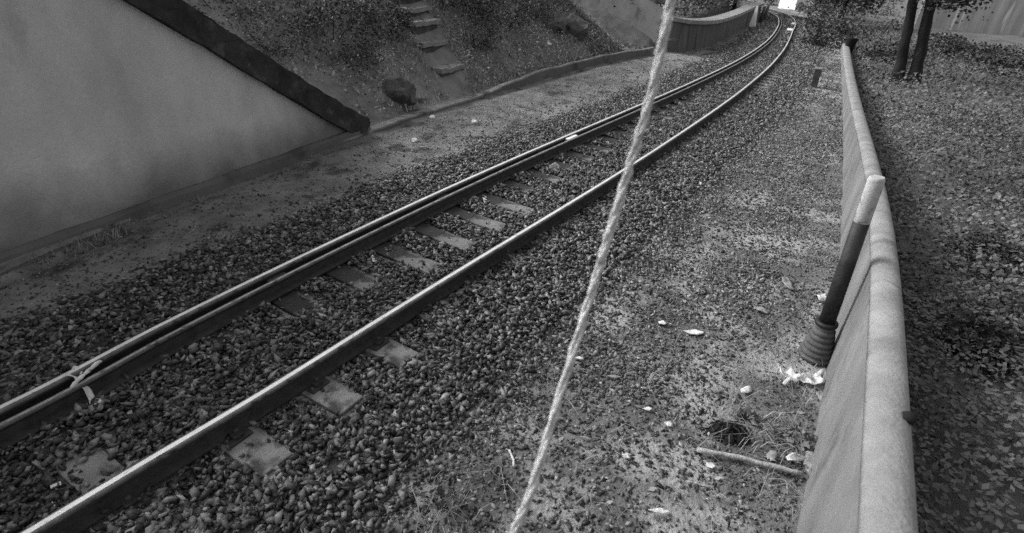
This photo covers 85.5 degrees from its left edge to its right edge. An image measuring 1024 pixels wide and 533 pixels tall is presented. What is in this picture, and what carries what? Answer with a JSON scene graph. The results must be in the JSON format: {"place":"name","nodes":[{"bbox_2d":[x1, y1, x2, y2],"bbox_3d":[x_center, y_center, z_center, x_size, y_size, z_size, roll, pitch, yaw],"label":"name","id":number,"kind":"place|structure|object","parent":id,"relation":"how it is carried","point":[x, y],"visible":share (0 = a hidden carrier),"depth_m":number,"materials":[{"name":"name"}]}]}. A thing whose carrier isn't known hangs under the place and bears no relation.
{"place":"outdoors","nodes":[
{"label":"outdoors","id":0,"kind":"place"},
{"bbox_2d":[0,0,1023,532],"bbox_3d":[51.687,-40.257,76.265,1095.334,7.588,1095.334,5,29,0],"label":"ground","id":1,"kind":"structure","parent":0,"point":[454,86],"depth_m":5.26,"materials":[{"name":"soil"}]},
{"bbox_2d":[0,375,183,532],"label":"sleeper","id":2,"kind":"object","parent":1,"relation":"on","point":[93,465],"visible":0.33,"depth_m":3.02,"materials":[{"name":"concrete"}]},
{"bbox_2d":[77,333,291,479],"bbox_3d":[-2.171,0.866,3.581,1.964,0.229,0.221,20,33,25],"label":"sleeper","id":3,"kind":"object","parent":1,"relation":"on","point":[268,457],"visible":0.24,"depth_m":3.23,"materials":[{"name":"concrete"}]},
{"bbox_2d":[0,0,370,263],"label":"retaining wall","id":4,"kind":"structure","parent":1,"relation":"on","point":[113,111],"depth_m":5.48,"materials":[{"name":"concrete"}]},
{"bbox_2d":[194,0,273,17],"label":"bush","id":5,"kind":"object","parent":1,"relation":"on","point":[247,10],"visible":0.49,"depth_m":8.64,"materials":[{"name":"grey plant"}]},
{"bbox_2d":[160,301,362,417],"bbox_3d":[-1.873,0.640,4.020,1.965,0.228,0.221,20,33,25],"label":"sleeper","id":6,"kind":"object","parent":1,"relation":"on","point":[342,399],"visible":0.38,"depth_m":3.67,"materials":[{"name":"concrete"}]},
{"bbox_2d":[197,0,351,63],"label":"bush","id":7,"kind":"object","parent":1,"relation":"on","point":[288,47],"visible":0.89,"depth_m":8.73,"materials":[{"name":"grey plant"}]},
{"bbox_2d":[229,270,418,368],"bbox_3d":[-1.577,0.414,4.460,1.970,0.229,0.220,20,33,25],"label":"sleeper","id":8,"kind":"object","parent":1,"relation":"on","point":[396,354],"visible":0.33,"depth_m":4.15,"materials":[{"name":"concrete"}]},
{"bbox_2d":[0,47,653,275],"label":"drain kerb","id":9,"kind":"structure","parent":1,"relation":"on","point":[518,82],"depth_m":10.80,"materials":[{"name":"concrete"}]},
{"bbox_2d":[279,0,392,41],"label":"bush","id":10,"kind":"object","parent":1,"relation":"on","point":[345,12],"visible":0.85,"depth_m":9.69,"materials":[{"name":"grey plant"}]},
{"bbox_2d":[301,16,403,80],"bbox_3d":[-2.670,-3.845,9.760,1.694,1.026,1.610,22,34,27],"label":"bush","id":11,"kind":"object","parent":1,"relation":"on","point":[364,42],"visible":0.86,"depth_m":9.67,"materials":[{"name":"grey plant"}]},
{"bbox_2d":[285,247,456,327],"bbox_3d":[-1.271,0.192,4.896,1.964,0.229,0.219,21,33,26],"label":"sleeper","id":12,"kind":"object","parent":1,"relation":"on","point":[343,273],"visible":0.23,"depth_m":4.93,"materials":[{"name":"concrete"}]},
{"bbox_2d":[350,0,416,43],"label":"bush","id":13,"kind":"object","parent":1,"relation":"on","point":[403,20],"visible":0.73,"depth_m":11.02,"materials":[{"name":"grey plant"}]},
{"bbox_2d":[0,2,779,421],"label":"running rail","id":14,"kind":"object","parent":1,"relation":"on","point":[42,392],"visible":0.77,"depth_m":4.52,"materials":[{"name":"grey metal"}]},
{"bbox_2d":[0,1,781,448],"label":"check rail","id":15,"kind":"object","parent":1,"relation":"on","point":[16,429],"visible":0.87,"depth_m":4.48,"materials":[{"name":"grey metal"}]},
{"bbox_2d":[65,360,101,403],"bbox_3d":[-2.666,0.726,3.451,0.183,0.147,0.290,-11,33,-25],"label":"white rag","id":16,"kind":"object","parent":15,"relation":"on","point":[89,393],"visible":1,"depth_m":3.44,"materials":[{"name":"fabric"}]},
{"bbox_2d":[389,76,417,105],"bbox_3d":[-2.078,-3.228,10.265,0.538,0.545,0.623,-18,36,-34],"label":"boulder","id":17,"kind":"object","parent":1,"relation":"on","point":[402,90],"visible":0.88,"depth_m":10.13,"materials":[{"name":"stone"}]},
{"bbox_2d":[19,1,795,532],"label":"running rail","id":18,"kind":"object","parent":1,"relation":"on","point":[81,513],"visible":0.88,"depth_m":3.63,"materials":[{"name":"grey metal"}]},
{"bbox_2d":[334,227,489,300],"bbox_3d":[-0.967,-0.031,5.332,1.964,0.229,0.218,20,33,26],"label":"sleeper","id":19,"kind":"object","parent":1,"relation":"on","point":[397,254],"visible":0.22,"depth_m":5.31,"materials":[{"name":"concrete"}]},
{"bbox_2d":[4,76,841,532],"bbox_3d":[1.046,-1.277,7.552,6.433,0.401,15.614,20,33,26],"label":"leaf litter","id":20,"kind":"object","parent":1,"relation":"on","point":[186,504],"visible":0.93,"depth_m":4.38,"materials":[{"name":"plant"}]},
{"bbox_2d":[25,155,826,532],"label":"dry straw","id":21,"kind":"object","parent":1,"relation":"on","point":[119,233],"visible":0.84,"depth_m":3.80,"materials":[{"name":"plant"}]},
{"bbox_2d":[390,0,463,77],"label":"stone stairway","id":22,"kind":"object","parent":1,"relation":"on","point":[423,26],"visible":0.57,"depth_m":11.91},
{"bbox_2d":[0,12,858,532],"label":"ballast","id":23,"kind":"structure","parent":1,"relation":"on","point":[652,180],"depth_m":4.36,"materials":[{"name":"gravel"}]},
{"bbox_2d":[50,481,60,488],"bbox_3d":[-2.416,1.157,2.939,0.051,0.020,0.040,-12,33,-27],"label":"plastic scrap","id":24,"kind":"object","parent":23,"relation":"on","point":[53,485],"visible":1,"depth_m":2.93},
{"bbox_2d":[709,387,722,391],"bbox_3d":[1.492,0.896,4.024,0.103,0.008,0.052,-3,30,-13],"label":"litter chip","id":25,"kind":"object","parent":23,"relation":"on","point":[715,389],"visible":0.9,"depth_m":4.03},
{"bbox_2d":[418,481,455,518],"bbox_3d":[-0.387,1.289,3.032,0.186,0.205,0.179,26,36,33],"label":"weed","id":26,"kind":"object","parent":1,"relation":"on","point":[439,494],"visible":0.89,"depth_m":3.02,"materials":[{"name":"grey plant"}]},
{"bbox_2d":[376,209,531,272],"bbox_3d":[-0.657,-0.253,5.767,1.964,0.229,0.221,21,33,27],"label":"sleeper","id":27,"kind":"object","parent":1,"relation":"on","point":[433,233],"visible":0.21,"depth_m":5.75,"materials":[{"name":"concrete"}]},
{"bbox_2d":[436,0,490,8],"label":"bush","id":28,"kind":"object","parent":1,"relation":"on","point":[458,3],"visible":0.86,"depth_m":13.16,"materials":[{"name":"grey plant"}]},
{"bbox_2d":[224,0,730,120],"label":"undergrowth","id":29,"kind":"object","parent":1,"relation":"on","point":[626,48],"visible":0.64,"depth_m":13.15,"materials":[{"name":"grey plant"}]},
{"bbox_2d":[452,4,511,51],"bbox_3d":[-0.789,-5.580,12.858,1.586,1.150,1.245,-9,32,-23],"label":"bush","id":30,"kind":"object","parent":1,"relation":"on","point":[488,45],"visible":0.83,"depth_m":12.86,"materials":[{"name":"grey plant"}]},
{"bbox_2d":[458,0,512,24],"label":"bush","id":31,"kind":"object","parent":1,"relation":"on","point":[484,10],"visible":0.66,"depth_m":13.67,"materials":[{"name":"grey plant"}]},
{"bbox_2d":[418,195,560,251],"bbox_3d":[-0.344,-0.473,6.199,1.965,0.228,0.221,21,33,26],"label":"sleeper","id":32,"kind":"object","parent":1,"relation":"on","point":[474,219],"visible":0.29,"depth_m":6.18,"materials":[{"name":"concrete"}]},
{"bbox_2d":[508,449,514,466],"bbox_3d":[0.001,1.148,3.320,0.023,0.022,0.123,-3,30,-14],"label":"wire bit","id":33,"kind":"object","parent":1,"relation":"on","point":[512,457],"visible":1,"depth_m":3.31,"materials":[{"name":"white metal"}]},
{"bbox_2d":[444,182,583,231],"bbox_3d":[-0.034,-0.693,6.632,1.970,0.229,0.220,21,34,27],"label":"sleeper","id":34,"kind":"object","parent":1,"relation":"on","point":[502,203],"visible":0.23,"depth_m":6.61,"materials":[{"name":"concrete"}]},
{"bbox_2d":[478,0,551,30],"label":"bush","id":35,"kind":"object","parent":1,"relation":"on","point":[520,22],"visible":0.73,"depth_m":14.34,"materials":[{"name":"grey plant"}]},
{"bbox_2d":[469,171,597,215],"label":"sleeper","id":36,"kind":"object","parent":1,"relation":"on","point":[522,189],"visible":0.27,"depth_m":7.12,"materials":[{"name":"concrete"}]},
{"bbox_2d":[516,0,566,18],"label":"bush","id":37,"kind":"object","parent":1,"relation":"on","point":[543,11],"visible":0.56,"depth_m":15.87,"materials":[{"name":"grey plant"}]},
{"bbox_2d":[548,163,560,171],"bbox_3d":[0.595,-1.381,7.819,0.190,0.166,0.191,5,29,0],"label":"stone","id":38,"kind":"object","parent":1,"relation":"on","point":[554,166],"visible":0.65,"depth_m":7.77,"materials":[{"name":"stone"}]},
{"bbox_2d":[498,161,613,200],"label":"sleeper","id":39,"kind":"object","parent":1,"relation":"on","point":[544,176],"visible":0.21,"depth_m":7.52,"materials":[{"name":"concrete"}]},
{"bbox_2d":[542,12,570,34],"bbox_3d":[1.245,-7.083,16.319,0.814,0.777,0.695,-13,34,-28],"label":"boulder","id":40,"kind":"object","parent":1,"relation":"on","point":[559,22],"visible":0.75,"depth_m":16.10,"materials":[{"name":"stone"}]},
{"bbox_2d":[568,509,583,513],"bbox_3d":[0.354,1.349,3.057,0.085,0.009,0.032,5,29,0],"label":"litter chip","id":41,"kind":"object","parent":1,"relation":"on","point":[577,511],"visible":1,"depth_m":3.06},
{"bbox_2d":[564,12,588,41],"bbox_3d":[1.819,-7.272,16.906,0.904,0.859,1.012,-6,31,-18],"label":"boulder","id":42,"kind":"object","parent":1,"relation":"on","point":[578,28],"visible":0.58,"depth_m":16.59,"materials":[{"name":"stone"}]},
{"bbox_2d":[517,152,638,189],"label":"sleeper","id":43,"kind":"object","parent":1,"relation":"on","point":[564,166],"visible":0.16,"depth_m":8.01,"materials":[{"name":"concrete"}]},
{"bbox_2d":[554,137,658,164],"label":"sleeper","id":44,"kind":"object","parent":1,"relation":"on","point":[603,149],"visible":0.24,"depth_m":8.83,"materials":[{"name":"concrete"}]},
{"bbox_2d":[566,151,653,178],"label":"sleeper","id":45,"kind":"object","parent":1,"relation":"on","point":[578,155],"visible":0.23,"depth_m":8.40,"materials":[{"name":"concrete"}]},
{"bbox_2d":[607,375,620,378],"bbox_3d":[0.754,0.808,4.069,0.113,0.010,0.042,5,29,0],"label":"litter chip","id":46,"kind":"object","parent":1,"relation":"on","point":[614,376],"visible":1,"depth_m":4.07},
{"bbox_2d":[570,130,677,157],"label":"sleeper","id":47,"kind":"object","parent":1,"relation":"on","point":[614,141],"visible":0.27,"depth_m":9.28,"materials":[{"name":"concrete"}]},
{"bbox_2d":[622,453,629,458],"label":"plastic scrap","id":48,"kind":"object","parent":1,"relation":"on","point":[626,455],"visible":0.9,"depth_m":3.42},
{"bbox_2d":[585,125,687,149],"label":"sleeper","id":49,"kind":"object","parent":1,"relation":"on","point":[626,133],"visible":0.2,"depth_m":9.72,"materials":[{"name":"concrete"}]},
{"bbox_2d":[613,0,664,6],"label":"bush","id":50,"kind":"object","parent":1,"relation":"on","point":[656,1],"visible":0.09,"depth_m":20.76,"materials":[{"name":"grey plant"}]},
{"bbox_2d":[648,508,670,513],"bbox_3d":[0.822,1.361,3.085,0.128,0.011,0.036,5,29,0],"label":"litter chip","id":51,"kind":"object","parent":1,"relation":"on","point":[660,510],"visible":1,"depth_m":3.08,"materials":[{"name":"white plastic"}]},
{"bbox_2d":[624,123,700,142],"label":"sleeper","id":52,"kind":"object","parent":1,"relation":"on","point":[632,125],"visible":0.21,"depth_m":10.11,"materials":[{"name":"concrete"}]},
{"bbox_2d":[572,0,763,51],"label":"retaining wall","id":53,"kind":"structure","parent":1,"relation":"on","point":[647,16],"depth_m":20.46,"materials":[{"name":"concrete"}]},
{"bbox_2d":[664,421,672,426],"bbox_3d":[1.047,1.053,3.702,0.051,0.012,0.042,-2,30,-11],"label":"plastic scrap","id":54,"kind":"object","parent":1,"relation":"on","point":[668,423],"visible":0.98,"depth_m":3.70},
{"bbox_2d":[623,108,718,129],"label":"sleeper","id":55,"kind":"object","parent":1,"relation":"on","point":[665,117],"visible":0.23,"depth_m":10.97,"materials":[{"name":"concrete"}]},
{"bbox_2d":[634,105,725,123],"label":"sleeper","id":56,"kind":"object","parent":1,"relation":"on","point":[667,110],"visible":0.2,"depth_m":11.43,"materials":[{"name":"concrete"}]},
{"bbox_2d":[683,329,705,334],"bbox_3d":[1.532,0.552,4.637,0.183,0.012,0.077,-3,30,-13],"label":"litter chip","id":57,"kind":"object","parent":1,"relation":"on","point":[695,332],"visible":1,"depth_m":4.64,"materials":[{"name":"paper"}]},
{"bbox_2d":[656,95,734,111],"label":"sleeper","id":58,"kind":"object","parent":1,"relation":"on","point":[695,103],"visible":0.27,"depth_m":12.27,"materials":[{"name":"concrete"}]},
{"bbox_2d":[688,481,709,487],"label":"twig","id":59,"kind":"object","parent":1,"relation":"on","point":[699,484],"visible":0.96,"depth_m":3.27,"materials":[{"name":"wood"}]},
{"bbox_2d":[667,104,730,117],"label":"sleeper","id":60,"kind":"object","parent":1,"relation":"on","point":[684,107],"visible":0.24,"depth_m":11.85,"materials":[{"name":"concrete"}]},
{"bbox_2d":[684,0,728,5],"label":"bush","id":61,"kind":"object","parent":1,"relation":"on","point":[695,1],"visible":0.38,"depth_m":30.14,"materials":[{"name":"grey plant"}]},
{"bbox_2d":[706,462,715,468],"bbox_3d":[1.228,1.230,3.420,0.056,0.011,0.042,5,29,0],"label":"plastic scrap","id":62,"kind":"object","parent":1,"relation":"on","point":[710,465],"visible":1,"depth_m":3.42,"materials":[{"name":"plastic"}]},
{"bbox_2d":[699,419,750,446],"bbox_3d":[1.451,1.093,3.669,0.444,0.140,0.341,5,29,0],"label":"ash heap","id":63,"kind":"object","parent":1,"relation":"on","point":[733,437],"visible":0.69,"depth_m":3.65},
{"bbox_2d":[694,76,768,88],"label":"sleeper","id":64,"kind":"object","parent":1,"relation":"on","point":[737,82],"visible":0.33,"depth_m":14.53,"materials":[{"name":"concrete"}]},
{"bbox_2d":[729,0,736,10],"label":"tree","id":65,"kind":"object","parent":1,"relation":"on","point":[733,6],"visible":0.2,"depth_m":40.75,"materials":[{"name":"black plant"}]},
{"bbox_2d":[699,73,771,86],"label":"sleeper","id":66,"kind":"object","parent":1,"relation":"on","point":[749,82],"visible":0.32,"depth_m":14.89,"materials":[{"name":"concrete"}]},
{"bbox_2d":[703,71,774,83],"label":"sleeper","id":67,"kind":"object","parent":1,"relation":"on","point":[708,72],"visible":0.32,"depth_m":15.41,"materials":[{"name":"concrete"}]},
{"bbox_2d":[740,386,751,392],"bbox_3d":[1.708,0.898,4.034,0.120,0.025,0.067,-7,32,-20],"label":"plastic scrap","id":68,"kind":"object","parent":1,"relation":"on","point":[746,389],"visible":1,"depth_m":4.03,"materials":[{"name":"plastic"}]},
{"bbox_2d":[731,400,762,425],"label":"weed","id":69,"kind":"object","parent":1,"relation":"on","point":[747,410],"visible":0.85,"depth_m":3.80,"materials":[{"name":"grey plant"}]},
{"bbox_2d":[697,447,804,476],"bbox_3d":[1.478,1.210,3.451,0.633,0.041,0.050,10,30,10],"label":"wooden stick","id":70,"kind":"object","parent":1,"relation":"on","point":[750,460],"visible":1,"depth_m":3.45,"materials":[{"name":"wood"}]},
{"bbox_2d":[749,6,757,26],"bbox_3d":[13.388,-13.758,30.593,0.340,1.155,0.300,17,32,21],"label":"white marker","id":71,"kind":"object","parent":1,"relation":"on","point":[752,23],"visible":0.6,"depth_m":30.54,"materials":[{"name":"paint"}]},
{"bbox_2d":[753,305,769,313],"bbox_3d":[2.255,0.386,5.014,0.092,0.023,0.144,-19,37,-36],"label":"plastic scrap","id":72,"kind":"object","parent":1,"relation":"on","point":[764,310],"visible":1,"depth_m":5.00,"materials":[{"name":"plastic"}]},
{"bbox_2d":[759,6,765,21],"bbox_3d":[15.003,-15.049,33.207,0.178,1.030,0.178,5,29,0],"label":"slim post","id":73,"kind":"object","parent":1,"relation":"on","point":[762,14],"visible":0.79,"depth_m":33.12,"materials":[{"name":"stone"}]},
{"bbox_2d":[763,5,769,19],"bbox_3d":[15.875,-15.785,34.617,0.178,1.030,0.178,5,29,0],"label":"slim post","id":74,"kind":"object","parent":1,"relation":"on","point":[766,12],"visible":0.79,"depth_m":34.53,"materials":[{"name":"stone"}]},
{"bbox_2d":[763,0,778,5],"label":"bush","id":75,"kind":"object","parent":1,"relation":"on","point":[770,1],"visible":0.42,"depth_m":53.21,"materials":[{"name":"grey plant"}]},
{"bbox_2d":[766,450,777,461],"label":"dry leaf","id":76,"kind":"object","parent":1,"relation":"on","point":[771,455],"visible":1,"depth_m":3.50,"materials":[{"name":"plant"}]},
{"bbox_2d":[771,478,787,494],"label":"twig","id":77,"kind":"object","parent":1,"relation":"on","point":[781,480],"visible":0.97,"depth_m":3.35,"materials":[{"name":"wood"}]},
{"bbox_2d":[772,423,800,448],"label":"weed","id":78,"kind":"object","parent":1,"relation":"on","point":[785,428],"visible":0.77,"depth_m":3.64,"materials":[{"name":"grey plant"}]},
{"bbox_2d":[781,277,793,289],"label":"dry leaf","id":79,"kind":"object","parent":1,"relation":"on","point":[787,282],"visible":1,"depth_m":5.49,"materials":[{"name":"plant"}]},
{"bbox_2d":[778,0,808,9],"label":"white hut","id":80,"kind":"object","parent":1,"relation":"on","point":[786,4],"visible":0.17,"depth_m":48.77,"materials":[{"name":"paint"}]},
{"bbox_2d":[786,451,807,460],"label":"dry leaf","id":81,"kind":"object","parent":1,"relation":"on","point":[792,456],"visible":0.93,"depth_m":3.51,"materials":[{"name":"white plant"}]},
{"bbox_2d":[778,363,824,385],"bbox_3d":[2.176,0.824,4.191,0.413,0.079,0.229,5,29,0],"label":"plastic scrap","id":82,"kind":"object","parent":1,"relation":"on","point":[807,378],"visible":1,"depth_m":4.17,"materials":[{"name":"plastic"}]},
{"bbox_2d":[787,422,815,454],"bbox_3d":[1.888,1.165,3.601,0.204,0.233,0.253,5,29,0],"label":"weed","id":83,"kind":"object","parent":1,"relation":"on","point":[807,445],"visible":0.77,"depth_m":3.58,"materials":[{"name":"grey plant"}]},
{"bbox_2d":[803,446,813,478],"bbox_3d":[1.865,1.216,3.438,0.080,0.098,0.316,19,33,24],"label":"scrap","id":84,"kind":"object","parent":1,"relation":"on","point":[807,464],"visible":0.56,"depth_m":3.48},
{"bbox_2d":[788,0,843,28],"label":"bush","id":85,"kind":"object","parent":1,"relation":"on","point":[827,10],"visible":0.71,"depth_m":34.35,"materials":[{"name":"grey plant"}]},
{"bbox_2d":[810,67,822,87],"bbox_3d":[8.417,-5.170,15.375,0.208,0.664,0.193,20,33,25],"label":"kilometre post","id":86,"kind":"object","parent":1,"relation":"on","point":[816,77],"visible":0.72,"depth_m":15.27,"materials":[{"name":"stone"}]},
{"bbox_2d":[817,293,826,301],"bbox_3d":[2.953,0.286,5.283,0.097,0.050,0.183,14,31,17],"label":"plastic scrap","id":87,"kind":"object","parent":1,"relation":"on","point":[822,297],"visible":0.91,"depth_m":5.25,"materials":[{"name":"plastic"}]},
{"bbox_2d":[797,0,853,17],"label":"tree","id":88,"kind":"object","parent":1,"relation":"on","point":[840,5],"visible":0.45,"depth_m":42.23,"materials":[{"name":"grey plant"}]},
{"bbox_2d":[788,13,876,49],"bbox_3d":[14.454,-10.481,24.641,3.868,1.513,2.864,-10,33,-24],"label":"bush","id":89,"kind":"object","parent":1,"relation":"on","point":[842,31],"visible":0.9,"depth_m":24.31,"materials":[{"name":"grey plant"}]},
{"bbox_2d":[810,1,870,17],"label":"bush","id":90,"kind":"object","parent":1,"relation":"on","point":[838,10],"visible":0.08,"depth_m":45.07,"materials":[{"name":"grey plant"}]},
{"bbox_2d":[798,175,884,365],"bbox_3d":[2.489,0.075,4.097,0.263,1.538,0.260,5,29,0],"label":"delineator post","id":91,"kind":"object","parent":1,"relation":"on","point":[817,345],"visible":0.98,"depth_m":4.09,"materials":[{"name":"plastic"}]},
{"bbox_2d":[845,37,857,53],"bbox_3d":[13.967,-9.117,22.890,0.460,0.600,0.460,5,29,0],"label":"dark bin","id":92,"kind":"object","parent":1,"relation":"on","point":[851,42],"visible":0.73,"depth_m":22.72,"materials":[{"name":"plastic"}]},
{"bbox_2d":[797,35,917,532],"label":"parapet wall","id":93,"kind":"structure","parent":1,"relation":"on","point":[862,478],"depth_m":2.94,"materials":[{"name":"concrete"}]},
{"bbox_2d":[812,0,903,22],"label":"tree","id":94,"kind":"object","parent":1,"relation":"on","point":[868,3],"visible":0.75,"depth_m":35.84,"materials":[{"name":"grey plant"}]},
{"bbox_2d":[832,1,918,38],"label":"bush","id":95,"kind":"object","parent":1,"relation":"on","point":[890,24],"visible":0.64,"depth_m":30.49,"materials":[{"name":"grey plant"}]},
{"bbox_2d":[859,0,904,15],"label":"bush","id":96,"kind":"object","parent":1,"relation":"on","point":[885,8],"visible":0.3,"depth_m":49.34,"materials":[{"name":"grey plant"}]},
{"bbox_2d":[852,36,938,67],"bbox_3d":[14.590,-8.265,21.305,2.718,0.999,2.744,5,29,0],"label":"bush","id":97,"kind":"object","parent":1,"relation":"on","point":[887,51],"visible":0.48,"depth_m":21.23,"materials":[{"name":"grey plant"}]},
{"bbox_2d":[864,0,993,83],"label":"twin trunk tree","id":98,"kind":"object","parent":1,"relation":"on","point":[921,47],"visible":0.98,"depth_m":16.66,"materials":[{"name":"black plant"}]},
{"bbox_2d":[851,32,1023,532],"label":"ground cover","id":99,"kind":"object","parent":1,"relation":"on","point":[976,406],"visible":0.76,"depth_m":5.97,"materials":[{"name":"grey plant"}]},
{"bbox_2d":[909,26,977,57],"bbox_3d":[18.121,-9.622,23.716,3.282,1.350,2.804,5,29,0],"label":"bush","id":100,"kind":"object","parent":1,"relation":"on","point":[940,40],"visible":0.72,"depth_m":23.45,"materials":[{"name":"grey plant"}]},
{"bbox_2d":[911,155,1023,222],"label":"bush","id":101,"kind":"object","parent":1,"relation":"on","point":[1022,163],"visible":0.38,"depth_m":8.12,"materials":[{"name":"grey plant"}]},
{"bbox_2d":[914,0,1023,35],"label":"boundary wall","id":102,"kind":"structure","parent":1,"relation":"on","point":[1006,17],"depth_m":37.38,"materials":[{"name":"concrete"}]},
{"bbox_2d":[921,106,1023,161],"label":"bush","id":103,"kind":"object","parent":1,"relation":"on","point":[991,135],"visible":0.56,"depth_m":10.41,"materials":[{"name":"grey plant"}]},
{"bbox_2d":[923,299,1023,386],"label":"bush","id":104,"kind":"object","parent":1,"relation":"on","point":[999,334],"visible":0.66,"depth_m":4.50,"materials":[{"name":"grey plant"}]},
{"bbox_2d":[928,215,1023,294],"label":"bush","id":105,"kind":"object","parent":1,"relation":"on","point":[1008,256],"visible":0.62,"depth_m":6.03,"materials":[{"name":"grey plant"}]},
{"bbox_2d":[953,50,1023,78],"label":"bush","id":106,"kind":"object","parent":1,"relation":"on","point":[1011,63],"visible":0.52,"depth_m":19.86,"materials":[{"name":"grey plant"}]},
{"bbox_2d":[956,40,1021,65],"bbox_3d":[19.792,-8.768,22.921,2.761,0.962,3.657,16,31,19],"label":"bush","id":107,"kind":"object","parent":1,"relation":"on","point":[989,48],"visible":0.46,"depth_m":22.76,"materials":[{"name":"grey plant"}]},
{"bbox_2d":[964,277,1023,339],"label":"bush","id":108,"kind":"object","parent":1,"relation":"on","point":[1020,297],"visible":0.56,"depth_m":4.92,"materials":[{"name":"grey plant"}]},
{"bbox_2d":[505,0,676,532],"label":"rope","id":109,"kind":"object","parent":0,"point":[611,227],"visible":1,"depth_m":1.24,"materials":[{"name":"fabric"}]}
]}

